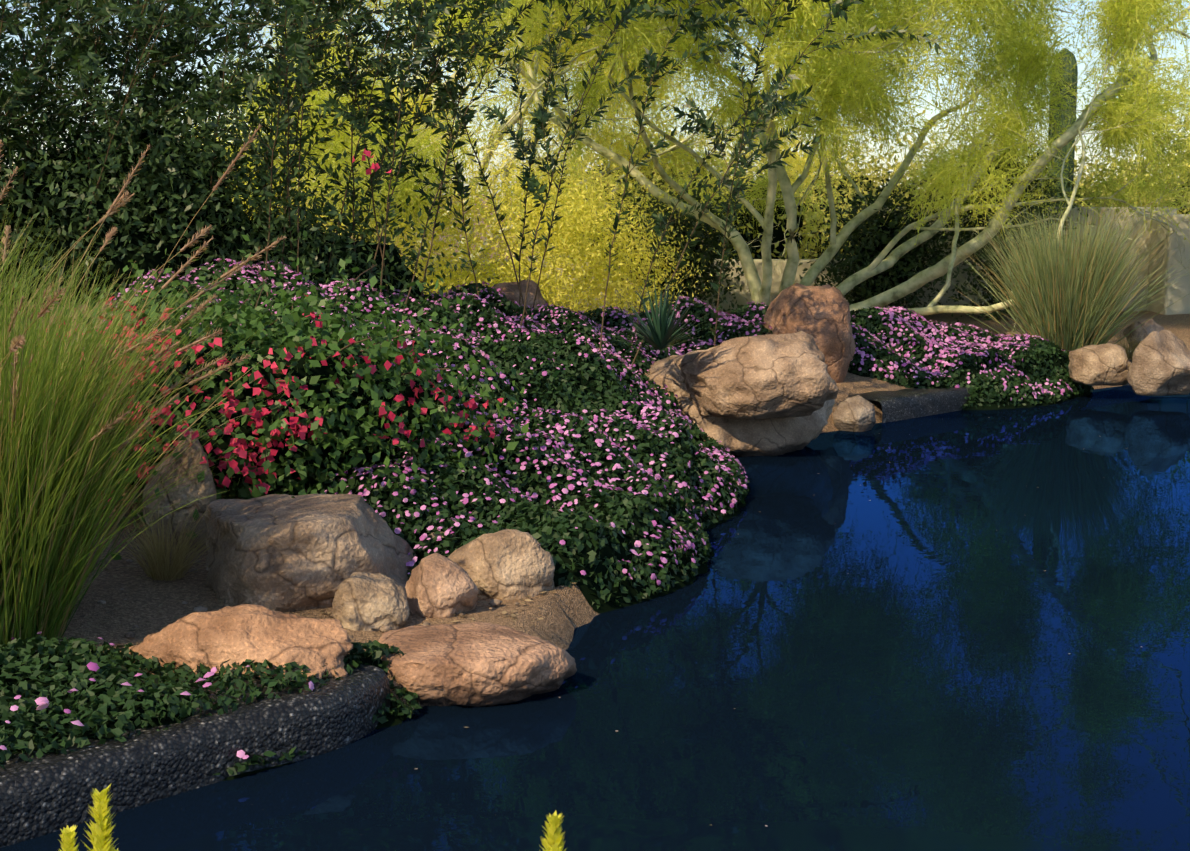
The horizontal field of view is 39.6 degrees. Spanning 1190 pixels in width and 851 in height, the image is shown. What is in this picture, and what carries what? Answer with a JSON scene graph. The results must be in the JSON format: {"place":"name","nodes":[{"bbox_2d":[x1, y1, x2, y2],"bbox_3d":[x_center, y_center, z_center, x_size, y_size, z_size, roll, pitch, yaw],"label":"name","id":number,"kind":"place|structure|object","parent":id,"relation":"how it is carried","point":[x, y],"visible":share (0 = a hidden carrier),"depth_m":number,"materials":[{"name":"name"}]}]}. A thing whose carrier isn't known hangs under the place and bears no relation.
{"place":"outdoors","nodes":[
{"label":"outdoors","id":0,"kind":"place"},
{"bbox_2d":[0,385,1189,850],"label":"pool water","id":1,"kind":"structure","parent":0,"point":[918,677],"depth_m":5.38,"materials":[{"name":"blue liquid"}]},
{"bbox_2d":[415,417,1141,825],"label":"floating petals","id":2,"kind":"object","parent":1,"relation":"on","point":[765,825],"visible":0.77,"depth_m":5.30,"materials":[{"name":"pink plant"}]},
{"bbox_2d":[0,194,1189,709],"bbox_3d":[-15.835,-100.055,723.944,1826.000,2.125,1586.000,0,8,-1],"label":"ground","id":3,"kind":"structure","parent":0,"point":[564,612],"depth_m":6.08,"materials":[{"name":"soil"}]},
{"bbox_2d":[0,220,126,351],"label":"ornamental grass","id":4,"kind":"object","parent":3,"relation":"on","point":[25,287],"visible":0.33,"depth_m":5.65,"materials":[{"name":"plant"}]},
{"bbox_2d":[0,26,134,305],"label":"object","id":5,"kind":"object","parent":3,"relation":"on","point":[15,191],"visible":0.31,"depth_m":9.75,"materials":[{"name":"green plant"}]},
{"bbox_2d":[59,825,78,850],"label":"spike","id":6,"kind":"object","parent":3,"relation":"on","point":[67,836],"visible":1,"depth_m":1.91,"materials":[{"name":"yellow plant"}]},
{"bbox_2d":[83,784,116,850],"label":"spike","id":7,"kind":"object","parent":3,"relation":"on","point":[101,829],"visible":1,"depth_m":1.80,"materials":[{"name":"yellow plant"}]},
{"bbox_2d":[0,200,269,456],"bbox_3d":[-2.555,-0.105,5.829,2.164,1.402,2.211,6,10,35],"label":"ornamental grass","id":8,"kind":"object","parent":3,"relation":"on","point":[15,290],"depth_m":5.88,"materials":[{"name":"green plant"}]},
{"bbox_2d":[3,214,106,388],"bbox_3d":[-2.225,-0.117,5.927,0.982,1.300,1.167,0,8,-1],"label":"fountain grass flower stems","id":9,"kind":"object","parent":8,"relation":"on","point":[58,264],"visible":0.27,"depth_m":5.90,"materials":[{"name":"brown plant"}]},
{"bbox_2d":[0,166,134,439],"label":"fountain grass flower plumes","id":10,"kind":"object","parent":9,"relation":"attached to","point":[123,197],"visible":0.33,"depth_m":5.96,"materials":[{"name":"brown plant"}]},
{"bbox_2d":[0,191,288,649],"bbox_3d":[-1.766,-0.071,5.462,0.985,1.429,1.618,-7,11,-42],"label":"fountain grass flower stems","id":11,"kind":"object","parent":3,"relation":"on","point":[140,311],"visible":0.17,"depth_m":5.32,"materials":[{"name":"brown plant"}]},
{"bbox_2d":[0,123,286,452],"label":"fountain grass flower plumes","id":12,"kind":"object","parent":11,"relation":"attached to","point":[17,342],"visible":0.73,"depth_m":5.32,"materials":[{"name":"brown plant"}]},
{"bbox_2d":[100,499,212,584],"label":"dry tuft blades","id":13,"kind":"object","parent":3,"relation":"on","point":[159,558],"visible":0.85,"depth_m":6.19,"materials":[{"name":"green plant"}]},
{"bbox_2d":[143,428,216,549],"bbox_3d":[-1.676,0.281,6.717,0.296,0.544,0.232,0,8,-1],"label":"boulder","id":14,"kind":"object","parent":3,"relation":"on","point":[195,489],"visible":0.6,"depth_m":6.62,"materials":[{"name":"stone"}]},
{"bbox_2d":[0,663,390,847],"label":"pool coping","id":15,"kind":"object","parent":3,"relation":"on","point":[44,794],"visible":0.52,"depth_m":4.53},
{"bbox_2d":[0,5,421,318],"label":"bush","id":16,"kind":"object","parent":3,"relation":"on","point":[203,155],"depth_m":9.89,"materials":[{"name":"green plant"}]},
{"bbox_2d":[0,632,421,780],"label":"lantana","id":17,"kind":"object","parent":3,"relation":"on","point":[158,684],"depth_m":4.79,"materials":[{"name":"green plant"}]},
{"bbox_2d":[0,0,442,321],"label":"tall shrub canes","id":18,"kind":"object","parent":3,"relation":"on","point":[246,44],"visible":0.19,"depth_m":9.97,"materials":[{"name":"brown plant"}]},
{"bbox_2d":[0,0,458,179],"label":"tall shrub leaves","id":19,"kind":"object","parent":18,"relation":"attached to","point":[73,52],"visible":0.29,"depth_m":9.96,"materials":[{"name":"green plant"}]},
{"bbox_2d":[127,604,352,680],"bbox_3d":[-1.118,0.720,5.202,0.784,0.311,0.322,-5,6,18],"label":"wedge rock","id":20,"kind":"object","parent":3,"relation":"on","point":[241,633],"visible":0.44,"depth_m":5.09,"materials":[{"name":"stone"}]},
{"bbox_2d":[3,212,589,559],"bbox_3d":[-1.564,-0.056,7.531,3.087,1.810,2.616,0,8,-1],"label":"bougainvillea","id":21,"kind":"object","parent":3,"relation":"on","point":[284,328],"depth_m":7.10,"materials":[{"name":"green plant"}]},
{"bbox_2d":[36,149,505,508],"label":"red flowers","id":22,"kind":"object","parent":21,"relation":"attached to","point":[240,451],"visible":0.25,"depth_m":6.84,"materials":[{"name":"red plant"}]},
{"bbox_2d":[97,508,518,682],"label":"soil pebbles","id":23,"kind":"object","parent":3,"relation":"on","point":[493,602],"visible":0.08,"depth_m":5.88,"materials":[{"name":"stone"}]},
{"bbox_2d":[84,128,534,309],"bbox_3d":[-2.037,-0.899,10.904,3.249,2.073,3.082,0,8,-1],"label":"shrub","id":24,"kind":"object","parent":3,"relation":"on","point":[332,272],"depth_m":10.37,"materials":[{"name":"green plant"}]},
{"bbox_2d":[204,493,416,611],"bbox_3d":[-1.060,0.519,6.258,0.818,0.464,0.802,-2,8,-13],"label":"rock","id":25,"kind":"object","parent":3,"relation":"on","point":[281,552],"visible":0.69,"depth_m":5.95,"materials":[{"name":"stone"}]},
{"bbox_2d":[181,91,549,292],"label":"yellow bush leaves","id":26,"kind":"object","parent":3,"relation":"on","point":[401,249],"depth_m":17.45,"materials":[{"name":"yellow plant"}]},
{"bbox_2d":[332,572,409,630],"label":"rock","id":27,"kind":"object","parent":3,"relation":"on","point":[362,601],"visible":0.71,"depth_m":5.72,"materials":[{"name":"stone"}]},
{"bbox_2d":[104,258,750,613],"bbox_3d":[-0.718,-0.297,9.408,3.904,1.276,6.466,0,8,-1],"label":"lantana","id":28,"kind":"object","parent":3,"relation":"on","point":[579,518],"depth_m":7.86,"materials":[{"name":"green plant"}]},
{"bbox_2d":[426,531,455,538],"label":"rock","id":29,"kind":"object","parent":3,"relation":"on","point":[432,536],"visible":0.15,"depth_m":6.64,"materials":[{"name":"stone"}]},
{"bbox_2d":[405,553,478,617],"bbox_3d":[-0.557,0.595,5.982,0.258,0.264,0.275,-3,9,-23],"label":"rock","id":30,"kind":"object","parent":3,"relation":"on","point":[438,585],"visible":0.75,"depth_m":5.88,"materials":[{"name":"stone"}]},
{"bbox_2d":[0,0,942,366],"bbox_3d":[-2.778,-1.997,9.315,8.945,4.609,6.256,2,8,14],"label":"shrub","id":31,"kind":"object","parent":3,"relation":"on","point":[354,94],"visible":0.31,"depth_m":10.08,"materials":[{"name":"green plant"}]},
{"bbox_2d":[378,622,576,706],"bbox_3d":[-0.419,0.801,5.483,0.716,0.231,0.574,-1,8,-7],"label":"boulder","id":32,"kind":"object","parent":3,"relation":"on","point":[477,664],"visible":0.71,"depth_m":5.27,"materials":[{"name":"stone"}]},
{"bbox_2d":[447,529,554,599],"bbox_3d":[-0.347,0.537,6.294,0.342,0.294,0.342,7,10,39],"label":"rock","id":33,"kind":"object","parent":3,"relation":"on","point":[508,564],"visible":0.85,"depth_m":6.20,"materials":[{"name":"stone"}]},
{"bbox_2d":[489,280,547,310],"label":"boulder","id":34,"kind":"object","parent":3,"relation":"on","point":[510,290],"visible":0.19,"depth_m":12.14,"materials":[{"name":"stone"}]},
{"bbox_2d":[320,120,738,314],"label":"yellow bush leaves","id":35,"kind":"object","parent":3,"relation":"on","point":[584,248],"visible":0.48,"depth_m":16.10,"materials":[{"name":"yellow plant"}]},
{"bbox_2d":[539,811,566,850],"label":"spike","id":36,"kind":"object","parent":3,"relation":"on","point":[553,841],"visible":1,"depth_m":1.87,"materials":[{"name":"yellow plant"}]},
{"bbox_2d":[243,0,888,289],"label":"palo verde tree","id":37,"kind":"object","parent":3,"relation":"on","point":[662,93],"depth_m":23.43,"materials":[{"name":"plant"}]},
{"bbox_2d":[445,81,786,258],"bbox_3d":[0.942,-4.631,35.780,9.365,6.074,10.244,0,8,-1],"label":"tree","id":38,"kind":"object","parent":3,"relation":"on","point":[613,167],"depth_m":34.35,"materials":[{"name":"plant"}]},
{"bbox_2d":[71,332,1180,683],"bbox_3d":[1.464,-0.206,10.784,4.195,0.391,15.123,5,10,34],"label":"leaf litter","id":39,"kind":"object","parent":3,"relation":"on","point":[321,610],"visible":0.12,"depth_m":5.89,"materials":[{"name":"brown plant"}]},
{"bbox_2d":[599,279,707,349],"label":"agave","id":40,"kind":"object","parent":3,"relation":"on","point":[658,333],"visible":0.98,"depth_m":9.77,"materials":[{"name":"green plant"}]},
{"bbox_2d":[569,158,785,312],"bbox_3d":[0.700,-1.924,18.257,2.767,2.062,2.812,0,8,-1],"label":"shrub","id":41,"kind":"object","parent":3,"relation":"on","point":[705,243],"depth_m":17.86,"materials":[{"name":"green plant"}]},
{"bbox_2d":[183,0,1189,335],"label":"palo verde tree","id":42,"kind":"object","parent":3,"relation":"on","point":[849,90],"depth_m":15.59,"materials":[{"name":"green plant"}]},
{"bbox_2d":[576,296,864,354],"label":"lantana","id":43,"kind":"object","parent":3,"relation":"on","point":[696,307],"depth_m":12.70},
{"bbox_2d":[644,346,834,456],"bbox_3d":[0.892,-0.152,10.695,1.355,0.777,1.089,-1,8,-7],"label":"rock base","id":44,"kind":"object","parent":3,"relation":"on","point":[764,437],"visible":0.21,"depth_m":10.28,"materials":[{"name":"beige stone"}]},
{"bbox_2d":[678,331,838,419],"bbox_3d":[1.014,-0.315,10.193,0.983,0.529,0.817,1,8,10],"label":"boulder","id":45,"kind":"object","parent":44,"relation":"on","point":[767,376],"visible":1,"depth_m":9.91,"materials":[{"name":"beige stone"}]},
{"bbox_2d":[642,152,893,258],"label":"scrub bush","id":46,"kind":"object","parent":3,"relation":"on","point":[814,214],"depth_m":28.41,"materials":[{"name":"green plant"}]},
{"bbox_2d":[408,207,1189,314],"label":"garden wall","id":47,"kind":"structure","parent":3,"relation":"on","point":[1181,306],"depth_m":19.58,"materials":[{"name":"paint"}]},
{"bbox_2d":[673,123,939,258],"bbox_3d":[4.342,-4.040,32.846,7.202,4.135,6.431,0,8,-1],"label":"scrub bush","id":48,"kind":"object","parent":3,"relation":"on","point":[872,181],"depth_m":32.25,"materials":[{"name":"green plant"}]},
{"bbox_2d":[764,283,855,382],"bbox_3d":[1.643,-0.682,12.439,0.696,0.826,0.833,19,-3,-31],"label":"red rock","id":49,"kind":"object","parent":3,"relation":"on","point":[821,315],"visible":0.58,"depth_m":12.15,"materials":[{"name":"stone"}]},
{"bbox_2d":[833,395,875,431],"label":"rock","id":50,"kind":"object","parent":3,"relation":"on","point":[855,413],"visible":0.88,"depth_m":11.38,"materials":[{"name":"stone"}]},
{"bbox_2d":[779,168,973,315],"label":"shrub","id":51,"kind":"object","parent":3,"relation":"on","point":[895,224],"depth_m":18.43,"materials":[{"name":"green plant"}]},
{"bbox_2d":[727,100,1102,258],"bbox_3d":[5.871,-3.706,32.146,8.917,5.451,8.257,0,8,-1],"label":"scrub bush","id":52,"kind":"object","parent":3,"relation":"on","point":[877,179],"depth_m":30.69,"materials":[{"name":"green plant"}]},
{"bbox_2d":[847,306,1093,409],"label":"lantana","id":53,"kind":"object","parent":3,"relation":"on","point":[1041,348],"depth_m":12.92,"materials":[{"name":"purple plant"}]},
{"bbox_2d":[847,359,1131,422],"bbox_3d":[5.501,-0.135,13.642,7.903,0.623,2.543,-1,8,-9],"label":"pool coping","id":54,"kind":"object","parent":3,"relation":"on","point":[904,404],"visible":0.15,"depth_m":12.12,"materials":[{"name":"grey stone"}]},
{"bbox_2d":[800,108,1187,254],"bbox_3d":[6.402,-2.754,23.698,6.849,3.967,5.900,0,8,-1],"label":"scrub bush","id":55,"kind":"object","parent":3,"relation":"on","point":[1085,180],"depth_m":22.94,"materials":[{"name":"green plant"}]},
{"bbox_2d":[877,137,1121,206],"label":"scrub bush","id":56,"kind":"object","parent":3,"relation":"on","point":[1082,184],"visible":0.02,"depth_m":25.98,"materials":[{"name":"green plant"}]},
{"bbox_2d":[998,329,1028,336],"bbox_3d":[4.266,-0.912,16.410,0.549,0.062,0.494,7,11,43],"label":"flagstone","id":57,"kind":"object","parent":3,"relation":"on","point":[1006,331],"visible":0.12,"depth_m":16.35,"materials":[{"name":"stone"}]},
{"bbox_2d":[921,132,1113,321],"bbox_3d":[4.681,-1.961,18.312,2.086,2.577,2.396,0,8,-1],"label":"shrub","id":58,"kind":"object","parent":3,"relation":"on","point":[968,234],"depth_m":18.15,"materials":[{"name":"green plant"}]},
{"bbox_2d":[931,202,1189,355],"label":"ornamental grass","id":59,"kind":"object","parent":3,"relation":"on","point":[1047,291],"depth_m":13.92,"materials":[{"name":"green plant"}]},
{"bbox_2d":[1046,48,1077,206],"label":"saguaro cactus","id":60,"kind":"object","parent":3,"relation":"on","point":[1073,61],"visible":0.25,"depth_m":20.37,"materials":[{"name":"green plant"}]},
{"bbox_2d":[1068,343,1131,385],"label":"rock","id":61,"kind":"object","parent":3,"relation":"on","point":[1107,364],"visible":0.96,"depth_m":13.00,"materials":[{"name":"stone"}]},
{"bbox_2d":[1073,147,1156,206],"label":"scrub bush","id":62,"kind":"object","parent":3,"relation":"on","point":[1098,172],"depth_m":42.07,"materials":[{"name":"green plant"}]},
{"bbox_2d":[1110,331,1144,359],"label":"dry tuft blades","id":63,"kind":"object","parent":3,"relation":"on","point":[1129,354],"visible":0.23,"depth_m":14.66,"materials":[{"name":"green plant"}]},
{"bbox_2d":[1074,108,1189,206],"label":"scrub bush","id":64,"kind":"object","parent":3,"relation":"on","point":[1169,171],"depth_m":28.13,"materials":[{"name":"green plant"}]},
{"bbox_2d":[1075,124,1188,205],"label":"scrub bush","id":65,"kind":"object","parent":3,"relation":"on","point":[1142,171],"depth_m":39.06,"materials":[{"name":"green plant"}]},
{"bbox_2d":[1075,152,1189,213],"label":"scrub bush","id":66,"kind":"object","parent":3,"relation":"on","point":[1144,200],"depth_m":22.52,"materials":[{"name":"green plant"}]},
{"bbox_2d":[1076,117,1189,205],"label":"scrub bush","id":67,"kind":"object","parent":3,"relation":"on","point":[1140,170],"depth_m":36.67,"materials":[{"name":"green plant"}]},
{"bbox_2d":[1123,319,1163,349],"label":"rock","id":68,"kind":"object","parent":3,"relation":"on","point":[1148,327],"visible":0.58,"depth_m":14.76,"materials":[{"name":"stone"}]},
{"bbox_2d":[1126,329,1189,395],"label":"rock","id":69,"kind":"object","parent":3,"relation":"on","point":[1159,365],"visible":1,"depth_m":12.71,"materials":[{"name":"stone"}]},
{"bbox_2d":[0,0,1189,194],"label":"sky","id":70,"kind":"structure","parent":0,"point":[1081,66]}
]}

